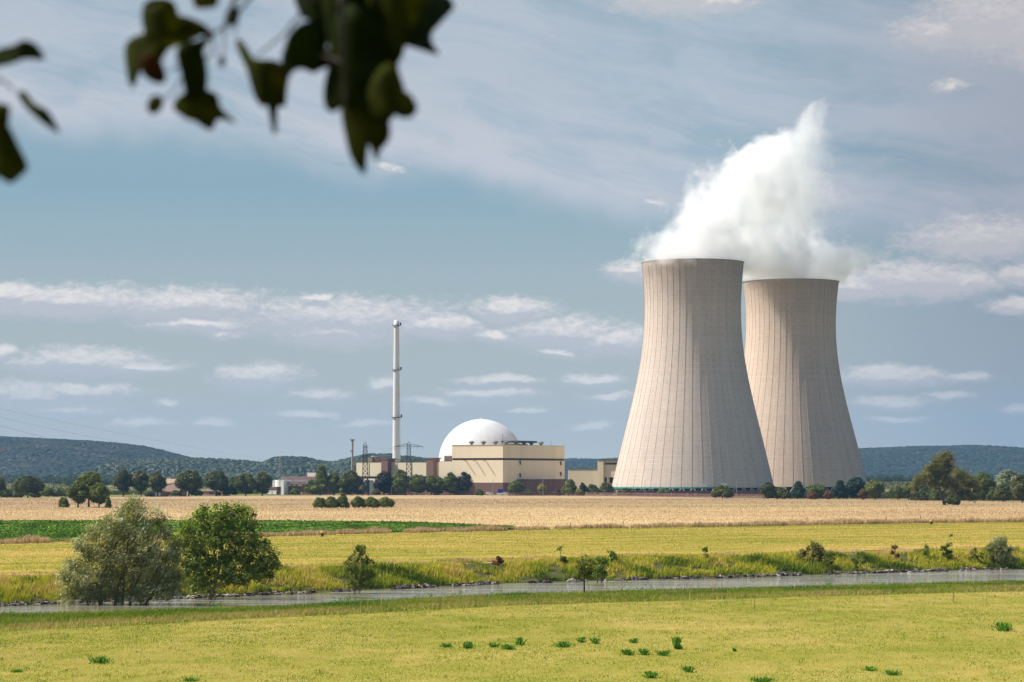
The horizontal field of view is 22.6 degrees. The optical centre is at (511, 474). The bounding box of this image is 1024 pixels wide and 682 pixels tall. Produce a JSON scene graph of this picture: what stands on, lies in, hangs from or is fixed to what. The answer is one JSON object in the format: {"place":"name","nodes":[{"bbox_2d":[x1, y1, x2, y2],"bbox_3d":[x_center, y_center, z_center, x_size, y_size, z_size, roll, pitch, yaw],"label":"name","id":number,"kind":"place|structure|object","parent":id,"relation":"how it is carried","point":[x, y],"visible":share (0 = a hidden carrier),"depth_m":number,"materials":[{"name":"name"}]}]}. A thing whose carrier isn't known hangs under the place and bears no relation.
{"place":"outdoors","nodes":[
{"label":"outdoors","id":0,"kind":"place"},
{"bbox_2d":[0,40,59,182],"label":"leafy branch","id":1,"kind":"object","parent":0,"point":[13,165],"visible":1,"depth_m":2.90,"materials":[{"name":"green plant"}]},
{"bbox_2d":[124,0,238,129],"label":"leafy branch","id":2,"kind":"object","parent":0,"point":[166,26],"visible":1,"depth_m":2.99,"materials":[{"name":"green plant"}]},
{"bbox_2d":[234,0,454,173],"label":"leafy branch","id":3,"kind":"object","parent":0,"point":[367,41],"visible":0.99,"depth_m":3.04,"materials":[{"name":"green plant"}]},
{"bbox_2d":[0,481,1021,508],"bbox_3d":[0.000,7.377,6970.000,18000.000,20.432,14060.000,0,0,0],"label":"ground","id":4,"kind":"structure","parent":0,"point":[110,489],"depth_m":1580.74,"materials":[{"name":"green plant"}]},
{"bbox_2d":[40,487,55,497],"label":"bush","id":5,"kind":"object","parent":4,"relation":"on","point":[48,491],"visible":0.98,"depth_m":1415.38,"materials":[{"name":"green plant"}]},
{"bbox_2d":[112,468,133,495],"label":"round tree","id":6,"kind":"object","parent":4,"relation":"on","point":[122,481],"visible":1,"depth_m":1489.05,"materials":[{"name":"green plant"}]},
{"bbox_2d":[7,488,266,495],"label":"undergrowth","id":7,"kind":"object","parent":4,"relation":"on","point":[118,492],"visible":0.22,"depth_m":1625.24,"materials":[{"name":"green plant"}]},
{"bbox_2d":[0,473,278,488],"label":"undergrowth","id":8,"kind":"object","parent":4,"relation":"on","point":[60,482],"visible":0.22,"depth_m":2190.71,"materials":[{"name":"green plant"}]},
{"bbox_2d":[131,469,149,496],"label":"round tree","id":9,"kind":"object","parent":4,"relation":"on","point":[140,478],"visible":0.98,"depth_m":1489.31,"materials":[{"name":"green plant"}]},
{"bbox_2d":[148,471,167,496],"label":"round tree","id":10,"kind":"object","parent":4,"relation":"on","point":[157,483],"visible":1,"depth_m":1470.69,"materials":[{"name":"green plant"}]},
{"bbox_2d":[164,485,187,496],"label":"farmhouse","id":11,"kind":"object","parent":4,"relation":"on","point":[169,488],"visible":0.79,"depth_m":1501.57,"materials":[{"name":"red brick"}]},
{"bbox_2d":[174,470,204,496],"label":"round tree","id":12,"kind":"object","parent":4,"relation":"on","point":[188,480],"visible":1,"depth_m":1488.66,"materials":[{"name":"green plant"}]},
{"bbox_2d":[203,470,229,495],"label":"round tree","id":13,"kind":"object","parent":4,"relation":"on","point":[215,480],"visible":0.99,"depth_m":1528.93,"materials":[{"name":"green plant"}]},
{"bbox_2d":[232,472,257,495],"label":"round tree","id":14,"kind":"object","parent":4,"relation":"on","point":[245,483],"visible":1,"depth_m":1528.13,"materials":[{"name":"green plant"}]},
{"bbox_2d":[254,471,272,495],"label":"round tree","id":15,"kind":"object","parent":4,"relation":"on","point":[263,480],"visible":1,"depth_m":1529.78,"materials":[{"name":"green plant"}]},
{"bbox_2d":[272,473,332,494],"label":"office building","id":16,"kind":"structure","parent":4,"relation":"on","point":[285,485],"depth_m":1645.37,"materials":[{"name":"white paint"}]},
{"bbox_2d":[304,479,319,494],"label":"tree","id":17,"kind":"object","parent":4,"relation":"on","point":[309,485],"visible":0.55,"depth_m":1618.17,"materials":[{"name":"green plant"}]},
{"bbox_2d":[310,464,329,494],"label":"poplar tree","id":18,"kind":"object","parent":4,"relation":"on","point":[321,480],"visible":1,"depth_m":1572.66,"materials":[{"name":"green plant"}]},
{"bbox_2d":[326,472,341,494],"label":"round tree","id":19,"kind":"object","parent":4,"relation":"on","point":[332,484],"visible":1,"depth_m":1572.64,"materials":[{"name":"green plant"}]},
{"bbox_2d":[338,470,365,494],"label":"round tree","id":20,"kind":"object","parent":4,"relation":"on","point":[350,481],"visible":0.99,"depth_m":1570.94,"materials":[{"name":"green plant"}]},
{"bbox_2d":[342,544,376,592],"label":"sapling","id":21,"kind":"object","parent":4,"relation":"on","point":[363,562],"visible":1,"depth_m":337.49,"materials":[{"name":"green plant"}]},
{"bbox_2d":[372,470,394,494],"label":"copper beech","id":22,"kind":"object","parent":4,"relation":"on","point":[383,481],"visible":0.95,"depth_m":1594.38,"materials":[{"name":"purple plant"}]},
{"bbox_2d":[391,320,401,460],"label":"exhaust chimney","id":23,"kind":"object","parent":4,"relation":"on","point":[396,416],"visible":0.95,"depth_m":1698.14,"materials":[{"name":"white paint"}]},
{"bbox_2d":[356,461,443,494],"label":"switchgear building","id":24,"kind":"structure","parent":4,"relation":"on","point":[416,467],"depth_m":1615.98,"materials":[{"name":"beige concrete"}]},
{"bbox_2d":[381,458,395,494],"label":"stair tower","id":25,"kind":"structure","parent":24,"relation":"on","point":[386,464],"depth_m":1615.36,"materials":[{"name":"concrete"}]},
{"bbox_2d":[426,458,440,494],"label":"stair tower","id":26,"kind":"structure","parent":24,"relation":"on","point":[432,466],"depth_m":1598.45,"materials":[{"name":"concrete"}]},
{"bbox_2d":[391,469,408,494],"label":"round tree","id":27,"kind":"object","parent":4,"relation":"on","point":[399,477],"visible":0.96,"depth_m":1572.71,"materials":[{"name":"green plant"}]},
{"bbox_2d":[406,474,426,494],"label":"round tree","id":28,"kind":"object","parent":4,"relation":"on","point":[419,484],"visible":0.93,"depth_m":1570.63,"materials":[{"name":"green plant"}]},
{"bbox_2d":[425,474,438,494],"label":"round tree","id":29,"kind":"object","parent":4,"relation":"on","point":[431,481],"visible":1,"depth_m":1572.50,"materials":[{"name":"green plant"}]},
{"bbox_2d":[435,476,444,494],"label":"round tree","id":30,"kind":"object","parent":4,"relation":"on","point":[440,488],"visible":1,"depth_m":1572.99,"materials":[{"name":"green plant"}]},
{"bbox_2d":[442,472,457,494],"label":"round tree","id":31,"kind":"object","parent":4,"relation":"on","point":[450,483],"visible":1,"depth_m":1572.46,"materials":[{"name":"green plant"}]},
{"bbox_2d":[456,471,473,490],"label":"round tree","id":32,"kind":"object","parent":4,"relation":"on","point":[464,483],"visible":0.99,"depth_m":1571.18,"materials":[{"name":"green plant"}]},
{"bbox_2d":[439,418,519,460],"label":"reactor building","id":33,"kind":"structure","parent":4,"relation":"on","point":[478,431],"depth_m":1645.72,"materials":[{"name":"paint"}]},
{"bbox_2d":[439,433,565,494],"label":"turbine hall","id":34,"kind":"structure","parent":4,"relation":"on","point":[531,466],"depth_m":1575.33,"materials":[{"name":"concrete"}]},
{"bbox_2d":[0,516,1023,543],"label":"dry margin grass","id":35,"kind":"structure","parent":4,"relation":"on","point":[38,539],"depth_m":602.72,"materials":[{"name":"plant"}]},
{"bbox_2d":[568,460,617,492],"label":"workshop building","id":36,"kind":"structure","parent":4,"relation":"on","point":[604,471],"depth_m":1698.71,"materials":[{"name":"beige concrete"}]},
{"bbox_2d":[593,555,609,582],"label":"sapling","id":37,"kind":"object","parent":4,"relation":"on","point":[600,571],"visible":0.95,"depth_m":368.53,"materials":[{"name":"green plant"}]},
{"bbox_2d":[508,491,764,497],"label":"palisade fence","id":38,"kind":"object","parent":4,"relation":"on","point":[698,495],"visible":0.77,"depth_m":1462.33,"materials":[{"name":"metal"}]},
{"bbox_2d":[612,257,772,494],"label":"cooling tower","id":39,"kind":"structure","parent":4,"relation":"on","point":[692,424],"depth_m":1589.52,"materials":[{"name":"concrete"}]},
{"bbox_2d":[742,277,866,491],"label":"cooling tower","id":40,"kind":"structure","parent":4,"relation":"on","point":[798,395],"depth_m":1704.50,"materials":[{"name":"concrete"}]},
{"bbox_2d":[805,484,827,498],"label":"tree","id":41,"kind":"object","parent":4,"relation":"on","point":[819,489],"visible":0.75,"depth_m":1330.51,"materials":[{"name":"green plant"}]},
{"bbox_2d":[821,550,835,575],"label":"sapling","id":42,"kind":"object","parent":4,"relation":"on","point":[830,558],"visible":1,"depth_m":391.64,"materials":[{"name":"green plant"}]},
{"bbox_2d":[832,480,846,498],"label":"tree","id":43,"kind":"object","parent":4,"relation":"on","point":[840,489],"visible":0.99,"depth_m":1317.14,"materials":[{"name":"green plant"}]},
{"bbox_2d":[846,476,865,498],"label":"round tree","id":44,"kind":"object","parent":4,"relation":"on","point":[855,485],"visible":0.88,"depth_m":1347.06,"materials":[{"name":"green plant"}]},
{"bbox_2d":[850,553,868,575],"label":"sapling","id":45,"kind":"object","parent":4,"relation":"on","point":[856,563],"visible":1,"depth_m":395.38,"materials":[{"name":"green plant"}]},
{"bbox_2d":[866,473,999,489],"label":"undergrowth","id":46,"kind":"object","parent":4,"relation":"on","point":[890,482],"visible":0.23,"depth_m":2189.45,"materials":[{"name":"green plant"}]},
{"bbox_2d":[974,471,996,500],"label":"round tree","id":47,"kind":"object","parent":4,"relation":"on","point":[987,483],"visible":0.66,"depth_m":1229.60,"materials":[{"name":"green plant"}]},
{"bbox_2d":[994,469,1019,488],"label":"silver willow","id":48,"kind":"object","parent":4,"relation":"on","point":[1007,476],"visible":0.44,"depth_m":1296.06,"materials":[{"name":"green plant"}]},
{"bbox_2d":[0,544,1022,577],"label":"dry bank grass","id":49,"kind":"structure","parent":0,"point":[899,549],"depth_m":398.11,"materials":[{"name":"beige plant"}]},
{"bbox_2d":[0,579,1023,631],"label":"bank","id":50,"kind":"structure","parent":0,"point":[277,615],"depth_m":261.37,"materials":[{"name":"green plant"}]},
{"bbox_2d":[0,573,1022,613],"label":"dry stalks","id":51,"kind":"object","parent":50,"relation":"on","point":[644,595],"visible":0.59,"depth_m":279.29,"materials":[{"name":"beige plant"}]},
{"bbox_2d":[571,554,598,592],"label":"sapling","id":52,"kind":"object","parent":50,"relation":"on","point":[583,571],"visible":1,"depth_m":301.36,"materials":[{"name":"green plant"}]},
{"bbox_2d":[0,590,1023,681],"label":"meadow","id":53,"kind":"structure","parent":0,"point":[808,644],"depth_m":202.74,"materials":[{"name":"green plant"}]},
{"bbox_2d":[87,655,117,664],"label":"weed clump","id":54,"kind":"object","parent":53,"relation":"on","point":[101,659],"visible":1,"depth_m":184.47,"materials":[{"name":"green plant"}]},
{"bbox_2d":[671,636,682,649],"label":"weed clump","id":55,"kind":"object","parent":53,"relation":"on","point":[677,641],"visible":0.99,"depth_m":199.18,"materials":[{"name":"green plant"}]},
{"bbox_2d":[746,677,784,681],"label":"weed clump","id":56,"kind":"object","parent":53,"relation":"on","point":[761,679],"visible":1,"depth_m":168.04,"materials":[{"name":"green plant"}]},
{"bbox_2d":[991,621,1012,631],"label":"weed clump","id":57,"kind":"object","parent":53,"relation":"on","point":[1005,626],"visible":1,"depth_m":222.75,"materials":[{"name":"green plant"}]},
{"bbox_2d":[0,521,1023,576],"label":"meadow","id":58,"kind":"structure","parent":0,"point":[302,551],"depth_m":468.56,"materials":[{"name":"yellow plant"}]},
{"bbox_2d":[0,569,1023,614],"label":"river","id":59,"kind":"structure","parent":0,"point":[788,581],"depth_m":354.01,"materials":[{"name":"liquid"}]},
{"bbox_2d":[0,506,1023,541],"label":"wheat stubble field","id":60,"kind":"structure","parent":0,"point":[631,520],"depth_m":806.26,"materials":[{"name":"beige plant"}]},
{"bbox_2d":[312,497,328,507],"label":"bush","id":61,"kind":"object","parent":60,"relation":"on","point":[320,502],"visible":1,"depth_m":950.28,"materials":[{"name":"green plant"}]},
{"bbox_2d":[325,496,339,507],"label":"bush","id":62,"kind":"object","parent":60,"relation":"on","point":[331,501],"visible":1,"depth_m":949.83,"materials":[{"name":"green plant"}]},
{"bbox_2d":[338,493,349,507],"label":"bush","id":63,"kind":"object","parent":60,"relation":"on","point":[343,502],"visible":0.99,"depth_m":950.85,"materials":[{"name":"green plant"}]},
{"bbox_2d":[350,496,366,507],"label":"bush","id":64,"kind":"object","parent":60,"relation":"on","point":[358,502],"visible":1,"depth_m":960.25,"materials":[{"name":"green plant"}]},
{"bbox_2d":[364,496,380,507],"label":"bush","id":65,"kind":"object","parent":60,"relation":"on","point":[371,501],"visible":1,"depth_m":959.51,"materials":[{"name":"green plant"}]},
{"bbox_2d":[0,495,1023,508],"bbox_3d":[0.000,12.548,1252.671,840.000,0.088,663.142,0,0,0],"label":"stubble field","id":66,"kind":"structure","parent":0,"point":[461,497],"depth_m":1197.47,"materials":[{"name":"beige plant"}]},
{"bbox_2d":[10,474,44,497],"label":"oak tree","id":67,"kind":"object","parent":66,"relation":"on","point":[27,484],"visible":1,"depth_m":1362.74,"materials":[{"name":"green plant"}]},
{"bbox_2d":[65,480,90,507],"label":"oak tree","id":68,"kind":"object","parent":66,"relation":"on","point":[77,490],"visible":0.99,"depth_m":974.88,"materials":[{"name":"green plant"}]},
{"bbox_2d":[77,470,103,506],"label":"oak tree","id":69,"kind":"object","parent":66,"relation":"on","point":[89,479],"visible":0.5,"depth_m":993.32,"materials":[{"name":"green plant"}]},
{"bbox_2d":[86,482,111,507],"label":"oak tree","id":70,"kind":"object","parent":66,"relation":"on","point":[99,493],"visible":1,"depth_m":973.89,"materials":[{"name":"green plant"}]},
{"bbox_2d":[358,442,371,494],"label":"lattice mast","id":71,"kind":"object","parent":66,"relation":"on","point":[366,468],"visible":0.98,"depth_m":1543.70,"materials":[{"name":"metal"}]},
{"bbox_2d":[378,496,395,507],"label":"bush","id":72,"kind":"object","parent":66,"relation":"on","point":[386,502],"visible":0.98,"depth_m":970.02,"materials":[{"name":"green plant"}]},
{"bbox_2d":[394,441,422,494],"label":"power pylon","id":73,"kind":"object","parent":66,"relation":"on","point":[410,473],"visible":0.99,"depth_m":1543.94,"materials":[{"name":"metal"}]},
{"bbox_2d":[507,480,523,492],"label":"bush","id":74,"kind":"object","parent":66,"relation":"on","point":[515,486],"visible":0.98,"depth_m":1527.85,"materials":[{"name":"green plant"}]},
{"bbox_2d":[561,479,577,494],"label":"tree","id":75,"kind":"object","parent":66,"relation":"on","point":[570,486],"visible":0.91,"depth_m":1528.14,"materials":[{"name":"green plant"}]},
{"bbox_2d":[599,482,614,494],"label":"tree","id":76,"kind":"object","parent":66,"relation":"on","point":[606,487],"visible":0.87,"depth_m":1527.60,"materials":[{"name":"green plant"}]},
{"bbox_2d":[617,491,760,495],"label":"basin wall","id":77,"kind":"structure","parent":66,"relation":"on","point":[709,492],"depth_m":1545.00,"materials":[{"name":"grey concrete"}]},
{"bbox_2d":[711,484,733,498],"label":"round bush","id":78,"kind":"object","parent":66,"relation":"on","point":[722,491],"visible":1,"depth_m":1331.89,"materials":[{"name":"green plant"}]},
{"bbox_2d":[760,481,776,498],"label":"tree","id":79,"kind":"object","parent":66,"relation":"on","point":[768,489],"visible":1,"depth_m":1301.74,"materials":[{"name":"green plant"}]},
{"bbox_2d":[773,487,791,498],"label":"tree","id":80,"kind":"object","parent":66,"relation":"on","point":[782,493],"visible":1,"depth_m":1301.07,"materials":[{"name":"green plant"}]},
{"bbox_2d":[790,480,804,498],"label":"tree","id":81,"kind":"object","parent":66,"relation":"on","point":[797,491],"visible":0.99,"depth_m":1317.22,"materials":[{"name":"green plant"}]},
{"bbox_2d":[864,479,885,499],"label":"round tree","id":82,"kind":"object","parent":66,"relation":"on","point":[874,488],"visible":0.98,"depth_m":1271.86,"materials":[{"name":"green plant"}]},
{"bbox_2d":[763,488,1021,500],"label":"undergrowth","id":83,"kind":"object","parent":66,"relation":"on","point":[924,495],"visible":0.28,"depth_m":1241.48,"materials":[{"name":"green plant"}]},
{"bbox_2d":[888,485,906,499],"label":"tree","id":84,"kind":"object","parent":66,"relation":"on","point":[897,491],"visible":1,"depth_m":1244.18,"materials":[{"name":"green plant"}]},
{"bbox_2d":[908,449,984,504],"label":"old willow","id":85,"kind":"object","parent":66,"relation":"on","point":[936,469],"visible":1,"depth_m":1058.19,"materials":[{"name":"green plant"}]},
{"bbox_2d":[944,494,960,504],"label":"bush","id":86,"kind":"object","parent":66,"relation":"on","point":[952,499],"visible":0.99,"depth_m":1050.79,"materials":[{"name":"green plant"}]},
{"bbox_2d":[993,483,1013,501],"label":"round tree","id":87,"kind":"object","parent":66,"relation":"on","point":[1003,492],"visible":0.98,"depth_m":1177.81,"materials":[{"name":"green plant"}]},
{"bbox_2d":[1009,474,1023,501],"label":"round tree","id":88,"kind":"object","parent":66,"relation":"on","point":[1017,483],"visible":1,"depth_m":1154.51,"materials":[{"name":"green plant"}]},
{"bbox_2d":[0,0,1023,461],"label":"sky","id":89,"kind":"structure","parent":0,"point":[240,288],"materials":[{"name":"blue"}]},
{"bbox_2d":[0,546,1023,604],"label":"bank","id":90,"kind":"structure","parent":0,"point":[555,571],"depth_m":372.48,"materials":[{"name":"green plant"}]},
{"bbox_2d":[55,492,190,604],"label":"willow bush","id":91,"kind":"object","parent":90,"relation":"on","point":[135,546],"visible":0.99,"depth_m":306.54,"materials":[{"name":"green plant"}]},
{"bbox_2d":[168,500,282,598],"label":"maple tree","id":92,"kind":"object","parent":90,"relation":"on","point":[214,536],"visible":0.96,"depth_m":320.16,"materials":[{"name":"green plant"}]},
{"bbox_2d":[5,577,977,612],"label":"bank herbs","id":93,"kind":"object","parent":90,"relation":"on","point":[500,590],"visible":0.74,"depth_m":294.86,"materials":[{"name":"green plant"}]},
{"bbox_2d":[0,566,1023,605],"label":"riprap stones","id":94,"kind":"object","parent":90,"relation":"on","point":[313,590],"visible":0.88,"depth_m":368.81,"materials":[{"name":"grey stone"}]},
{"bbox_2d":[795,540,825,562],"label":"thicket","id":95,"kind":"object","parent":90,"relation":"on","point":[814,549],"visible":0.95,"depth_m":404.67,"materials":[{"name":"green plant"}]},
{"bbox_2d":[939,534,952,558],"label":"shrub","id":96,"kind":"object","parent":90,"relation":"on","point":[947,554],"visible":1,"depth_m":421.48,"materials":[{"name":"green plant"}]},
{"bbox_2d":[984,535,1018,565],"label":"willow bush","id":97,"kind":"object","parent":90,"relation":"on","point":[1004,554],"visible":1,"depth_m":424.28,"materials":[{"name":"green plant"}]},
{"bbox_3d":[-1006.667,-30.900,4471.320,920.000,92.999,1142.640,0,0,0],"label":"hill","id":98,"kind":"structure","parent":0,"visible":0},
{"bbox_2d":[0,436,190,481],"bbox_3d":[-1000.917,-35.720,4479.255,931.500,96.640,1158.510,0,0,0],"label":"forest","id":99,"kind":"object","parent":98,"relation":"on","point":[39,457],"visible":0.59,"depth_m":4475.67,"materials":[{"name":"green plant"}]},
{"bbox_3d":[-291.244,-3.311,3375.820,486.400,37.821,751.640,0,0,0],"label":"hill","id":100,"kind":"structure","parent":0,"visible":0},
{"bbox_2d":[57,453,426,484],"bbox_3d":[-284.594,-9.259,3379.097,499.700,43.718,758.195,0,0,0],"label":"forest","id":101,"kind":"object","parent":100,"relation":"on","point":[228,467],"visible":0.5,"depth_m":3322.88,"materials":[{"name":"green plant"}]},
{"bbox_3d":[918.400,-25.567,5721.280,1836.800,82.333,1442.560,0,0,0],"label":"hill","id":102,"kind":"structure","parent":0,"visible":0},
{"bbox_2d":[564,445,1023,480],"bbox_3d":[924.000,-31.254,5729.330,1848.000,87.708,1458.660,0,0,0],"label":"forest","id":103,"kind":"object","parent":102,"relation":"on","point":[908,461],"visible":0.36,"depth_m":5622.31,"materials":[{"name":"green plant"}]},
{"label":"beet field","id":104,"kind":"structure","parent":0,"visible":0},
{"bbox_2d":[0,519,514,540],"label":"beet crop","id":105,"kind":"object","parent":104,"relation":"on","point":[59,529],"visible":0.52,"depth_m":597.55,"materials":[{"name":"green plant"}]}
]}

